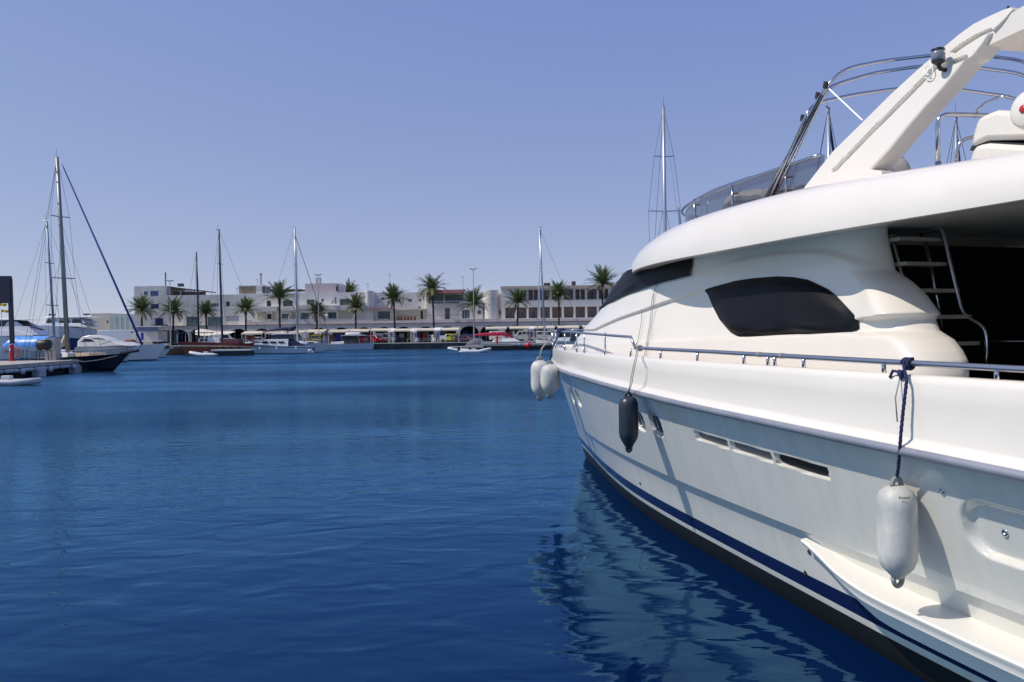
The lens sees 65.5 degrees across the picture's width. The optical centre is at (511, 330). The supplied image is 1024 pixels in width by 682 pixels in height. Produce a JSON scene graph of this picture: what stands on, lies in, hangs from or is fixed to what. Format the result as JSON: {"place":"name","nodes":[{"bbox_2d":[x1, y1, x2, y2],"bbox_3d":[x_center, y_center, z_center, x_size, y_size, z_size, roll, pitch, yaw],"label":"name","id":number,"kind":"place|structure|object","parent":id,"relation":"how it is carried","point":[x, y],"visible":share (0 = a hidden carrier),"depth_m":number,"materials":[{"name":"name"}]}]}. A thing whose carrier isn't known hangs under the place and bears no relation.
{"place":"outdoors","nodes":[
{"label":"outdoors","id":0,"kind":"place"},
{"bbox_2d":[92,313,133,334],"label":"house","id":1,"kind":"structure","parent":0,"point":[103,322],"depth_m":185.00,"materials":[{"name":"grey paint"}]},
{"bbox_2d":[97,330,138,343],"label":"coach","id":2,"kind":"object","parent":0,"point":[122,335],"visible":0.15,"depth_m":162.01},
{"bbox_2d":[110,315,134,329],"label":"glazed pavilion","id":3,"kind":"structure","parent":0,"point":[120,322],"depth_m":183.00,"materials":[{"name":"blue glass"}]},
{"bbox_2d":[134,272,195,344],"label":"corner house","id":4,"kind":"structure","parent":0,"point":[157,293],"depth_m":172.00,"materials":[{"name":"white paint"}]},
{"bbox_2d":[164,343,466,348],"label":"quay","id":5,"kind":"structure","parent":0,"point":[417,346],"depth_m":156.00,"materials":[{"name":"grey concrete"}]},
{"bbox_2d":[171,340,535,345],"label":"promenade","id":6,"kind":"structure","parent":5,"relation":"on","point":[410,342],"depth_m":162.40,"materials":[{"name":"concrete"}]},
{"bbox_2d":[241,331,261,338],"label":"market awning","id":7,"kind":"object","parent":6,"relation":"on","point":[245,333],"visible":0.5,"depth_m":158.05,"materials":[{"name":"grey fabric"}]},
{"bbox_2d":[304,335,322,342],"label":"parked jeep","id":8,"kind":"object","parent":6,"relation":"on","point":[315,337],"visible":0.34,"depth_m":160.73,"materials":[{"name":"yellow paint"}]},
{"bbox_2d":[305,329,326,340],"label":"market awning","id":9,"kind":"object","parent":6,"relation":"on","point":[316,331],"visible":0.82,"depth_m":158.17,"materials":[{"name":"grey fabric"}]},
{"bbox_2d":[314,274,321,342],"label":"street lamp","id":10,"kind":"object","parent":6,"relation":"on","point":[318,309],"visible":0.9,"depth_m":158.41,"materials":[{"name":"grey metal"}]},
{"bbox_2d":[328,329,349,343],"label":"market awning","id":11,"kind":"object","parent":6,"relation":"on","point":[339,331],"visible":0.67,"depth_m":158.05,"materials":[{"name":"grey fabric"}]},
{"bbox_2d":[342,278,361,291],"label":"palm tree","id":12,"kind":"object","parent":6,"relation":"on","point":[350,287],"visible":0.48,"depth_m":195.30,"materials":[{"name":"green plant"}]},
{"bbox_2d":[349,329,370,342],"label":"market awning","id":13,"kind":"object","parent":6,"relation":"on","point":[359,330],"visible":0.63,"depth_m":158.66,"materials":[{"name":"grey fabric"}]},
{"bbox_2d":[368,335,385,342],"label":"parked car","id":14,"kind":"object","parent":6,"relation":"on","point":[376,338],"visible":0.93,"depth_m":161.38,"materials":[{"name":"red paint"}]},
{"bbox_2d":[166,321,589,344],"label":"arcade","id":15,"kind":"object","parent":6,"relation":"on","point":[467,327],"visible":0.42,"depth_m":170.00,"materials":[{"name":"white"}]},
{"bbox_2d":[166,283,238,325],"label":"weathered house","id":16,"kind":"structure","parent":15,"relation":"on","point":[228,309],"depth_m":172.00,"materials":[{"name":"grey paint"}]},
{"bbox_2d":[186,316,196,325],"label":"window","id":17,"kind":"structure","parent":16,"relation":"in","point":[190,321],"depth_m":172.20,"materials":[{"name":"grey"}]},
{"bbox_2d":[208,317,220,324],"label":"window","id":18,"kind":"structure","parent":16,"relation":"in","point":[212,321],"depth_m":172.20,"materials":[{"name":"grey"}]},
{"bbox_2d":[226,316,238,320],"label":"window","id":19,"kind":"structure","parent":16,"relation":"in","point":[229,318],"depth_m":172.20,"materials":[{"name":"white"}]},
{"bbox_2d":[239,289,374,324],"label":"apartment block","id":20,"kind":"structure","parent":15,"relation":"on","point":[334,301],"depth_m":172.00,"materials":[{"name":"grey paint"}]},
{"bbox_2d":[238,273,270,293],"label":"brick attic","id":21,"kind":"object","parent":20,"relation":"on","point":[260,288],"visible":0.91,"depth_m":172.60,"materials":[{"name":"grey paint"}]},
{"bbox_2d":[305,278,345,292],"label":"pink penthouse","id":22,"kind":"object","parent":20,"relation":"on","point":[329,287],"visible":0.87,"depth_m":174.50,"materials":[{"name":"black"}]},
{"bbox_2d":[328,312,336,318],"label":"window","id":23,"kind":"structure","parent":20,"relation":"in","point":[331,315],"depth_m":172.18,"materials":[{"name":"grey"}]},
{"bbox_2d":[364,291,373,319],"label":"stair tower","id":24,"kind":"structure","parent":15,"relation":"on","point":[368,302],"depth_m":171.83,"materials":[{"name":"white paint"}]},
{"bbox_2d":[370,308,396,320],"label":"glazed house","id":25,"kind":"structure","parent":15,"relation":"on","point":[380,314],"depth_m":172.90,"materials":[{"name":"grey paint"}]},
{"bbox_2d":[378,311,387,318],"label":"window","id":26,"kind":"structure","parent":25,"relation":"in","point":[381,314],"depth_m":173.08,"materials":[{"name":"grey"}]},
{"bbox_2d":[396,309,426,319],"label":"cream wing","id":27,"kind":"structure","parent":15,"relation":"on","point":[420,314],"depth_m":173.60,"materials":[{"name":"beige paint"}]},
{"bbox_2d":[247,315,592,324],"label":"terrace wall","id":28,"kind":"structure","parent":15,"relation":"on","point":[290,321],"depth_m":170.30,"materials":[{"name":"white"}]},
{"bbox_2d":[426,289,482,319],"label":"red roofed house","id":29,"kind":"structure","parent":15,"relation":"on","point":[446,307],"depth_m":173.00,"materials":[{"name":"grey paint"}]},
{"bbox_2d":[445,295,462,300],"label":"window","id":30,"kind":"structure","parent":29,"relation":"in","point":[447,297],"depth_m":173.84,"materials":[{"name":"grey glass"}]},
{"bbox_2d":[460,301,482,318],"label":"arched house","id":31,"kind":"structure","parent":15,"relation":"on","point":[465,312],"depth_m":172.20,"materials":[{"name":"white paint"}]},
{"bbox_2d":[462,310,469,318],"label":"window","id":32,"kind":"structure","parent":31,"relation":"in","point":[465,313],"depth_m":172.41,"materials":[{"name":"white"}]},
{"bbox_2d":[483,290,498,318],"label":"round tower","id":33,"kind":"structure","parent":15,"relation":"on","point":[492,312],"depth_m":171.88,"materials":[{"name":"white paint"}]},
{"bbox_2d":[501,281,613,318],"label":"colonnade building","id":34,"kind":"structure","parent":15,"relation":"on","point":[584,305],"depth_m":172.00,"materials":[{"name":"beige paint"}]},
{"bbox_2d":[370,328,391,342],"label":"market awning","id":35,"kind":"object","parent":6,"relation":"on","point":[381,329],"visible":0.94,"depth_m":158.90,"materials":[{"name":"grey fabric"}]},
{"bbox_2d":[392,329,412,342],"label":"market awning","id":36,"kind":"object","parent":6,"relation":"on","point":[401,330],"visible":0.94,"depth_m":158.05,"materials":[{"name":"grey fabric"}]},
{"bbox_2d":[413,328,434,335],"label":"market awning","id":37,"kind":"object","parent":6,"relation":"on","point":[425,329],"visible":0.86,"depth_m":158.56,"materials":[{"name":"grey fabric"}]},
{"bbox_2d":[440,328,458,341],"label":"market awning","id":38,"kind":"object","parent":6,"relation":"on","point":[449,329],"visible":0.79,"depth_m":158.12,"materials":[{"name":"grey fabric"}]},
{"bbox_2d":[454,335,472,341],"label":"parked car","id":39,"kind":"object","parent":6,"relation":"on","point":[463,337],"visible":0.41,"depth_m":160.70,"materials":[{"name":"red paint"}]},
{"bbox_2d":[470,268,476,338],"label":"street lamp","id":40,"kind":"object","parent":6,"relation":"on","point":[473,306],"visible":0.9,"depth_m":158.43,"materials":[{"name":"grey metal"}]},
{"bbox_2d":[485,327,505,341],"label":"market awning","id":41,"kind":"object","parent":6,"relation":"on","point":[494,328],"visible":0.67,"depth_m":158.00,"materials":[{"name":"grey fabric"}]},
{"bbox_2d":[509,326,529,328],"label":"market awning","id":42,"kind":"object","parent":6,"relation":"on","point":[519,327],"visible":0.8,"depth_m":158.78,"materials":[{"name":"grey"}]},
{"bbox_2d":[534,326,554,340],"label":"market awning","id":43,"kind":"object","parent":6,"relation":"on","point":[546,327],"visible":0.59,"depth_m":158.29,"materials":[{"name":"grey fabric"}]},
{"bbox_2d":[557,325,578,337],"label":"market awning","id":44,"kind":"object","parent":6,"relation":"on","point":[572,327],"visible":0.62,"depth_m":158.20,"materials":[{"name":"grey fabric"}]},
{"bbox_2d":[374,342,467,343],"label":"quay kerb","id":45,"kind":"structure","parent":5,"relation":"on","point":[431,342],"depth_m":155.85,"materials":[{"name":"stone"}]},
{"bbox_2d":[374,292,426,309],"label":"terrace house","id":46,"kind":"structure","parent":0,"point":[413,303],"depth_m":174.50,"materials":[{"name":"grey paint"}]},
{"bbox_2d":[302,340,551,343],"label":"harbour road","id":47,"kind":"structure","parent":0,"point":[409,342],"depth_m":164.99,"materials":[{"name":"asphalt"}]},
{"bbox_2d":[121,292,160,344],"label":"palm tree","id":48,"kind":"object","parent":47,"relation":"on","point":[141,304],"visible":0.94,"depth_m":165.42,"materials":[{"name":"green plant"}]},
{"bbox_2d":[135,326,171,341],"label":"market kiosk","id":49,"kind":"object","parent":47,"relation":"on","point":[150,333],"visible":0.91,"depth_m":161.50,"materials":[{"name":"white"}]},
{"bbox_2d":[155,296,189,344],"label":"palm tree","id":50,"kind":"object","parent":47,"relation":"on","point":[175,306],"visible":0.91,"depth_m":165.51,"materials":[{"name":"green plant"}]},
{"bbox_2d":[191,299,218,337],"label":"palm tree","id":51,"kind":"object","parent":47,"relation":"on","point":[206,309],"visible":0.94,"depth_m":165.56,"materials":[{"name":"green plant"}]},
{"bbox_2d":[211,334,234,338],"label":"parked van","id":52,"kind":"object","parent":47,"relation":"on","point":[225,336],"visible":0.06,"depth_m":163.25,"materials":[{"name":"white paint"}]},
{"bbox_2d":[229,293,261,341],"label":"palm tree","id":53,"kind":"object","parent":47,"relation":"on","point":[245,306],"visible":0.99,"depth_m":165.56,"materials":[{"name":"green plant"}]},
{"bbox_2d":[257,278,297,327],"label":"palm tree","id":54,"kind":"object","parent":47,"relation":"on","point":[279,292],"visible":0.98,"depth_m":165.42,"materials":[{"name":"green plant"}]},
{"bbox_2d":[304,300,329,329],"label":"palm tree","id":55,"kind":"object","parent":47,"relation":"on","point":[314,308],"visible":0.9,"depth_m":165.36,"materials":[{"name":"green plant"}]},
{"bbox_2d":[340,291,372,328],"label":"palm tree","id":56,"kind":"object","parent":47,"relation":"on","point":[355,304],"visible":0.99,"depth_m":165.49,"materials":[{"name":"green plant"}]},
{"bbox_2d":[373,333,395,342],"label":"parked van","id":57,"kind":"object","parent":47,"relation":"on","point":[384,335],"visible":0.3,"depth_m":164.28,"materials":[{"name":"grey paint"}]},
{"bbox_2d":[377,282,408,341],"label":"palm tree","id":58,"kind":"object","parent":47,"relation":"on","point":[394,292],"visible":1,"depth_m":165.64,"materials":[{"name":"green plant"}]},
{"bbox_2d":[416,272,448,334],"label":"palm tree","id":59,"kind":"object","parent":47,"relation":"on","point":[431,285],"visible":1,"depth_m":165.39,"materials":[{"name":"green plant"}]},
{"bbox_2d":[441,334,457,341],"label":"parked car","id":60,"kind":"object","parent":47,"relation":"on","point":[448,336],"visible":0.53,"depth_m":162.20,"materials":[{"name":"yellow paint"}]},
{"bbox_2d":[453,286,491,324],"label":"palm tree","id":61,"kind":"object","parent":47,"relation":"on","point":[469,299],"visible":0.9,"depth_m":165.27,"materials":[{"name":"green plant"}]},
{"bbox_2d":[489,331,510,340],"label":"parked van","id":62,"kind":"object","parent":47,"relation":"on","point":[491,338],"visible":0.37,"depth_m":162.19,"materials":[{"name":"white paint"}]},
{"bbox_2d":[500,286,530,331],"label":"palm tree","id":63,"kind":"object","parent":47,"relation":"on","point":[517,297],"visible":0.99,"depth_m":165.61,"materials":[{"name":"green plant"}]},
{"bbox_2d":[514,331,532,340],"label":"parked van","id":64,"kind":"object","parent":47,"relation":"on","point":[520,335],"visible":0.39,"depth_m":162.21,"materials":[{"name":"white paint"}]},
{"bbox_2d":[535,331,554,339],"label":"parked van","id":65,"kind":"object","parent":47,"relation":"on","point":[549,333],"visible":0.45,"depth_m":162.22,"materials":[{"name":"white paint"}]},
{"bbox_2d":[547,279,574,337],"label":"palm tree","id":66,"kind":"object","parent":47,"relation":"on","point":[559,291],"visible":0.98,"depth_m":165.40,"materials":[{"name":"green plant"}]},
{"bbox_2d":[584,264,618,303],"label":"palm tree","id":67,"kind":"object","parent":47,"relation":"on","point":[602,278],"visible":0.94,"depth_m":165.29,"materials":[{"name":"green plant"}]},
{"bbox_2d":[0,348,925,681],"bbox_3d":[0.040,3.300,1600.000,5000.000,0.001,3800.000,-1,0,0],"label":"sea water","id":68,"kind":"structure","parent":0,"point":[386,516],"depth_m":12.40,"materials":[{"name":"blue liquid"}]},
{"bbox_2d":[0,375,41,385],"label":"grey dinghy","id":69,"kind":"object","parent":68,"relation":"on","point":[8,380],"visible":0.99,"depth_m":54.00,"materials":[{"name":"grey rubber"}]},
{"bbox_2d":[0,318,51,351],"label":"flybridge boat","id":70,"kind":"object","parent":68,"relation":"on","point":[23,330],"visible":0.44,"depth_m":105.52,"materials":[{"name":"white"}]},
{"bbox_2d":[0,336,56,360],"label":"tarpaulin boat","id":71,"kind":"object","parent":68,"relation":"on","point":[20,341],"visible":0.43,"depth_m":88.27,"materials":[{"name":"blue fabric"}]},
{"bbox_2d":[0,360,81,378],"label":"concrete pier","id":72,"kind":"structure","parent":68,"relation":"on","point":[28,368],"depth_m":66.25,"materials":[{"name":"black concrete"}]},
{"bbox_2d":[0,276,14,343],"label":"sign board","id":73,"kind":"object","parent":72,"relation":"on","point":[6,289],"visible":1,"depth_m":71.97,"materials":[{"name":"black"}]},
{"bbox_2d":[8,344,20,360],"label":"safety post","id":74,"kind":"object","parent":72,"relation":"on","point":[11,352],"visible":0.99,"depth_m":71.17,"materials":[{"name":"red metal"}]},
{"bbox_2d":[35,340,52,360],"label":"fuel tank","id":75,"kind":"object","parent":72,"relation":"on","point":[43,345],"visible":1,"depth_m":71.06,"materials":[{"name":"black metal"}]},
{"bbox_2d":[45,338,60,359],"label":"grey cabinet","id":76,"kind":"object","parent":72,"relation":"on","point":[56,348],"visible":0.73,"depth_m":72.36,"materials":[{"name":"grey metal"}]},
{"bbox_2d":[5,218,97,356],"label":"grey mast sloop","id":77,"kind":"object","parent":68,"relation":"on","point":[52,305],"visible":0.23,"depth_m":91.92,"materials":[{"name":"white metal"}]},
{"bbox_2d":[38,313,100,352],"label":"motor yacht","id":78,"kind":"object","parent":68,"relation":"on","point":[76,332],"visible":0.49,"depth_m":118.73,"materials":[{"name":"grey plastic"}]},
{"bbox_2d":[20,156,142,371],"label":"navy sailing yacht","id":79,"kind":"object","parent":68,"relation":"on","point":[94,361],"visible":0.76,"depth_m":76.30,"materials":[{"name":"blue"}]},
{"bbox_2d":[75,335,139,361],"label":"sport cruiser","id":80,"kind":"object","parent":68,"relation":"on","point":[105,342],"visible":0.49,"depth_m":98.53,"materials":[{"name":"beige plastic"}]},
{"bbox_2d":[127,342,163,360],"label":"white sloop","id":81,"kind":"object","parent":68,"relation":"on","point":[150,352],"visible":0.37,"depth_m":104.83,"materials":[{"name":"white plastic"}]},
{"bbox_2d":[164,345,185,354],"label":"boat","id":82,"kind":"object","parent":68,"relation":"on","point":[176,351],"visible":0.42,"depth_m":131.34,"materials":[{"name":"brown wood"}]},
{"bbox_2d":[189,351,217,355],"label":"inflatable dinghy","id":83,"kind":"object","parent":68,"relation":"on","point":[193,353],"visible":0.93,"depth_m":122.75,"materials":[{"name":"grey rubber"}]},
{"bbox_2d":[177,229,266,354],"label":"schooner","id":84,"kind":"object","parent":68,"relation":"on","point":[204,344],"visible":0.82,"depth_m":127.38,"materials":[{"name":"brown"}]},
{"bbox_2d":[195,329,234,341],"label":"sun sail","id":85,"kind":"object","parent":84,"relation":"attached to","point":[214,333],"visible":0.75,"depth_m":154.61,"materials":[{"name":"beige fabric"}]},
{"bbox_2d":[211,349,255,355],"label":"work raft","id":86,"kind":"object","parent":68,"relation":"on","point":[232,352],"visible":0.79,"depth_m":122.82,"materials":[{"name":"grey"}]},
{"bbox_2d":[252,327,313,353],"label":"motor cruiser","id":87,"kind":"object","parent":68,"relation":"on","point":[281,343],"visible":0.88,"depth_m":132.46,"materials":[{"name":"grey plastic"}]},
{"bbox_2d":[260,227,330,351],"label":"sailing yacht","id":88,"kind":"object","parent":68,"relation":"on","point":[319,347],"visible":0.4,"depth_m":138.24,"materials":[{"name":"grey metal"}]},
{"bbox_2d":[327,335,373,349],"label":"launch","id":89,"kind":"object","parent":68,"relation":"on","point":[351,342],"visible":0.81,"depth_m":151.44,"materials":[{"name":"white plastic"}]},
{"bbox_2d":[457,347,490,352],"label":"inflatable boat","id":90,"kind":"object","parent":68,"relation":"on","point":[474,350],"visible":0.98,"depth_m":122.13,"materials":[{"name":"grey rubber"}]},
{"bbox_2d":[465,338,485,348],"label":"covered boat","id":91,"kind":"object","parent":68,"relation":"on","point":[475,342],"visible":0.38,"depth_m":145.08,"materials":[{"name":"grey"}]},
{"bbox_2d":[450,343,557,349],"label":"floating jetty","id":92,"kind":"object","parent":68,"relation":"on","point":[514,346],"visible":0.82,"depth_m":136.52,"materials":[{"name":"concrete"}]},
{"bbox_2d":[475,332,550,348],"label":"motorboat","id":93,"kind":"object","parent":68,"relation":"on","point":[511,340],"visible":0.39,"depth_m":142.10,"materials":[{"name":"white plastic"}]},
{"bbox_2d":[535,227,579,344],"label":"sailing yacht","id":94,"kind":"object","parent":68,"relation":"on","point":[571,339],"visible":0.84,"depth_m":139.03,"materials":[{"name":"grey"}]},
{"bbox_2d":[648,97,680,242],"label":"sailing yacht","id":95,"kind":"object","parent":68,"relation":"on","point":[665,210],"visible":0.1,"depth_m":65.90,"materials":[{"name":"white metal"}]},
{"bbox_2d":[549,6,1023,681],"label":"motor yacht","id":96,"kind":"object","parent":68,"relation":"on","point":[783,320],"visible":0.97,"depth_m":8.38,"materials":[{"name":"white plastic"}]},
{"bbox_2d":[531,331,555,400],"bbox_3d":[0.748,0.798,18.215,0.654,1.613,0.420,-1,0,-17],"label":"fender","id":97,"kind":"object","parent":96,"relation":"hanging from","point":[537,365],"visible":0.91,"depth_m":18.04,"materials":[{"name":"grey plastic"}]},
{"bbox_2d":[540,328,565,398],"bbox_3d":[0.895,0.702,17.271,0.575,1.528,0.420,-1,0,-17],"label":"fender","id":98,"kind":"object","parent":96,"relation":"hanging from","point":[550,377],"visible":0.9,"depth_m":17.11,"materials":[{"name":"grey"}]},
{"bbox_2d":[619,345,642,452],"bbox_3d":[1.718,0.993,11.579,0.336,1.568,0.508,-1,0,20],"label":"fender","id":99,"kind":"object","parent":96,"relation":"hanging from","point":[628,422],"visible":0.96,"depth_m":11.48,"materials":[{"name":"grey"}]},
{"bbox_2d":[705,276,858,336],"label":"window cover","id":100,"kind":"structure","parent":96,"relation":"in","point":[776,305],"depth_m":9.37,"materials":[{"name":"black fabric"}]},
{"bbox_2d":[876,357,918,587],"bbox_3d":[3.220,1.185,6.638,0.315,1.937,0.358,-1,0,-17],"label":"fender","id":101,"kind":"object","parent":96,"relation":"hanging from","point":[897,527],"visible":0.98,"depth_m":6.54,"materials":[{"name":"grey plastic"}]},
{"bbox_2d":[890,157,910,171],"bbox_3d":[4.308,-1.792,9.568,0.965,0.650,0.855,-1,0,-20],"label":"covered console","id":102,"kind":"object","parent":96,"relation":"on","point":[901,164],"visible":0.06,"depth_m":9.26,"materials":[{"name":"beige"}]},
{"bbox_2d":[890,245,1023,380],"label":"saloon door","id":103,"kind":"structure","parent":96,"relation":"in","point":[990,280],"depth_m":10.06,"materials":[{"name":"black glass"}]},
{"bbox_2d":[970,92,1023,159],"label":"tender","id":104,"kind":"object","parent":96,"relation":"on","point":[999,132],"visible":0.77,"depth_m":7.14,"materials":[{"name":"white plastic"}]},
{"bbox_2d":[820,93,836,157],"bbox_3d":[17.907,-5.186,45.458,4.060,17.109,14.014,-1,0,40],"label":"sailing yacht","id":105,"kind":"object","parent":68,"relation":"on","point":[829,132],"visible":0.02,"depth_m":45.92,"materials":[{"name":"white"}]},
{"bbox_2d":[947,101,965,162],"bbox_3d":[25.272,-4.969,45.458,4.060,16.496,14.014,-1,0,40],"label":"sailing yacht","id":106,"kind":"object","parent":68,"relation":"on","point":[955,135],"visible":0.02,"depth_m":45.93,"materials":[{"name":"white metal"}]},
{"bbox_2d":[0,0,1023,326],"label":"sky","id":107,"kind":"structure","parent":0,"point":[400,141],"materials":[{"name":"blue"}]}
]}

